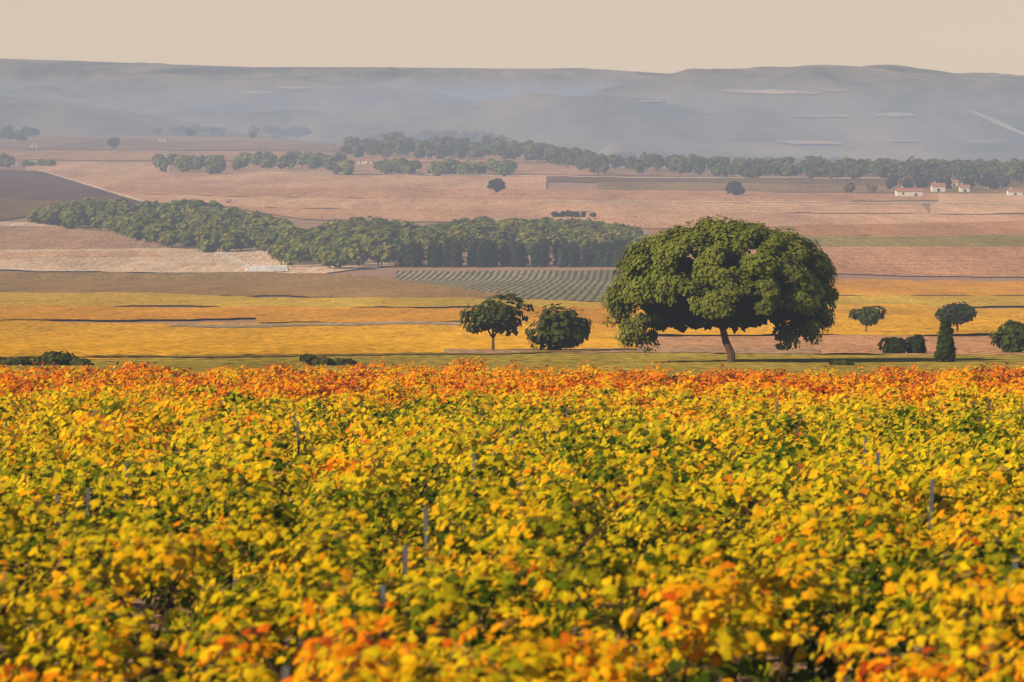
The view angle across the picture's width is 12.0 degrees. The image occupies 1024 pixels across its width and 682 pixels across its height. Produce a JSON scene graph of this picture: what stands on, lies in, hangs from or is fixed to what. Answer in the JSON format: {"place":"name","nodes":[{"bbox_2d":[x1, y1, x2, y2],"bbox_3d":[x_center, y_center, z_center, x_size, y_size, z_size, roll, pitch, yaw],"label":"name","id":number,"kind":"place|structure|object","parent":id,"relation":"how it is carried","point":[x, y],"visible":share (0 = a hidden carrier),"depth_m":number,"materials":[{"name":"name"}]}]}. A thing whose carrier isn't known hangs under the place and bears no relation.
{"place":"outdoors","nodes":[
{"label":"outdoors","id":0,"kind":"place"},
{"bbox_2d":[0,59,1023,681],"bbox_3d":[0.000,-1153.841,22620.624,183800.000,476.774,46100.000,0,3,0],"label":"terrain","id":1,"kind":"structure","parent":0,"point":[694,111],"depth_m":11463.72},
{"bbox_2d":[0,136,1023,377],"bbox_3d":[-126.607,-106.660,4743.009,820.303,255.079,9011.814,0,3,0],"label":"farm fields","id":2,"kind":"structure","parent":1,"relation":"on","point":[923,241],"depth_m":1280.37,"materials":[{"name":"brown soil"}]},
{"bbox_2d":[2,132,1021,268],"bbox_3d":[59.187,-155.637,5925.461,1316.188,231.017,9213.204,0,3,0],"label":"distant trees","id":3,"kind":"object","parent":1,"relation":"on","point":[378,261],"visible":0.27,"depth_m":2635.63,"materials":[{"name":"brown plant"}]},
{"bbox_2d":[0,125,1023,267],"bbox_3d":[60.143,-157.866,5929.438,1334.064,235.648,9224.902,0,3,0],"label":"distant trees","id":4,"kind":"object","parent":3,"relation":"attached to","point":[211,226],"visible":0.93,"depth_m":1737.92,"materials":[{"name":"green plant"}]},
{"bbox_2d":[0,390,1023,681],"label":"cane","id":5,"kind":"object","parent":1,"relation":"on","point":[742,668],"visible":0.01,"depth_m":47.02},
{"bbox_2d":[0,355,1023,560],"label":"distant grapevines","id":6,"kind":"object","parent":5,"relation":"attached to","point":[700,414],"visible":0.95,"depth_m":95.37,"materials":[{"name":"yellow plant"}]},
{"bbox_2d":[0,451,1023,681],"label":"branches","id":7,"kind":"object","parent":1,"relation":"on","point":[169,597],"visible":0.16,"depth_m":45.06,"materials":[{"name":"brown wood"}]},
{"bbox_2d":[5,399,1018,681],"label":"vineyard posts","id":8,"kind":"object","parent":1,"relation":"on","point":[405,565],"visible":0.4,"depth_m":59.21,"materials":[{"name":"wood"}]},
{"bbox_2d":[15,137,1022,202],"bbox_3d":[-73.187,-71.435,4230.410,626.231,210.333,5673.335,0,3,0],"label":"farm buildings","id":9,"kind":"structure","parent":1,"relation":"on","point":[935,187],"depth_m":2283.29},
{"bbox_2d":[599,214,839,361],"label":"oak tree","id":10,"kind":"object","parent":1,"relation":"on","point":[719,272],"depth_m":297.31,"materials":[{"name":"green plant"}]},
{"bbox_2d":[487,324,1009,349],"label":"tree trunks","id":11,"kind":"object","parent":1,"relation":"on","point":[492,335],"visible":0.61,"depth_m":341.79,"materials":[{"name":"brown wood"}]},
{"bbox_2d":[0,292,1023,365],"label":"small trees","id":12,"kind":"object","parent":11,"relation":"attached to","point":[567,328],"visible":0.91,"depth_m":340.37,"materials":[{"name":"green plant"}]},
{"bbox_2d":[638,88,1023,143],"bbox_3d":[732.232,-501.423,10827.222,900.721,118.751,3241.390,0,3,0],"label":"hill scarps","id":13,"kind":"structure","parent":1,"relation":"on","point":[891,114],"depth_m":11635.60,"materials":[{"name":"grey stone"}]},
{"bbox_2d":[0,447,1023,681],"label":"grapevines","id":14,"kind":"object","parent":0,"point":[714,614],"visible":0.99,"depth_m":41.09,"materials":[{"name":"yellow plant"}]},
{"bbox_2d":[0,0,1023,75],"label":"sky","id":15,"kind":"structure","parent":0,"point":[653,36],"materials":[{"name":"beige"}]}
]}

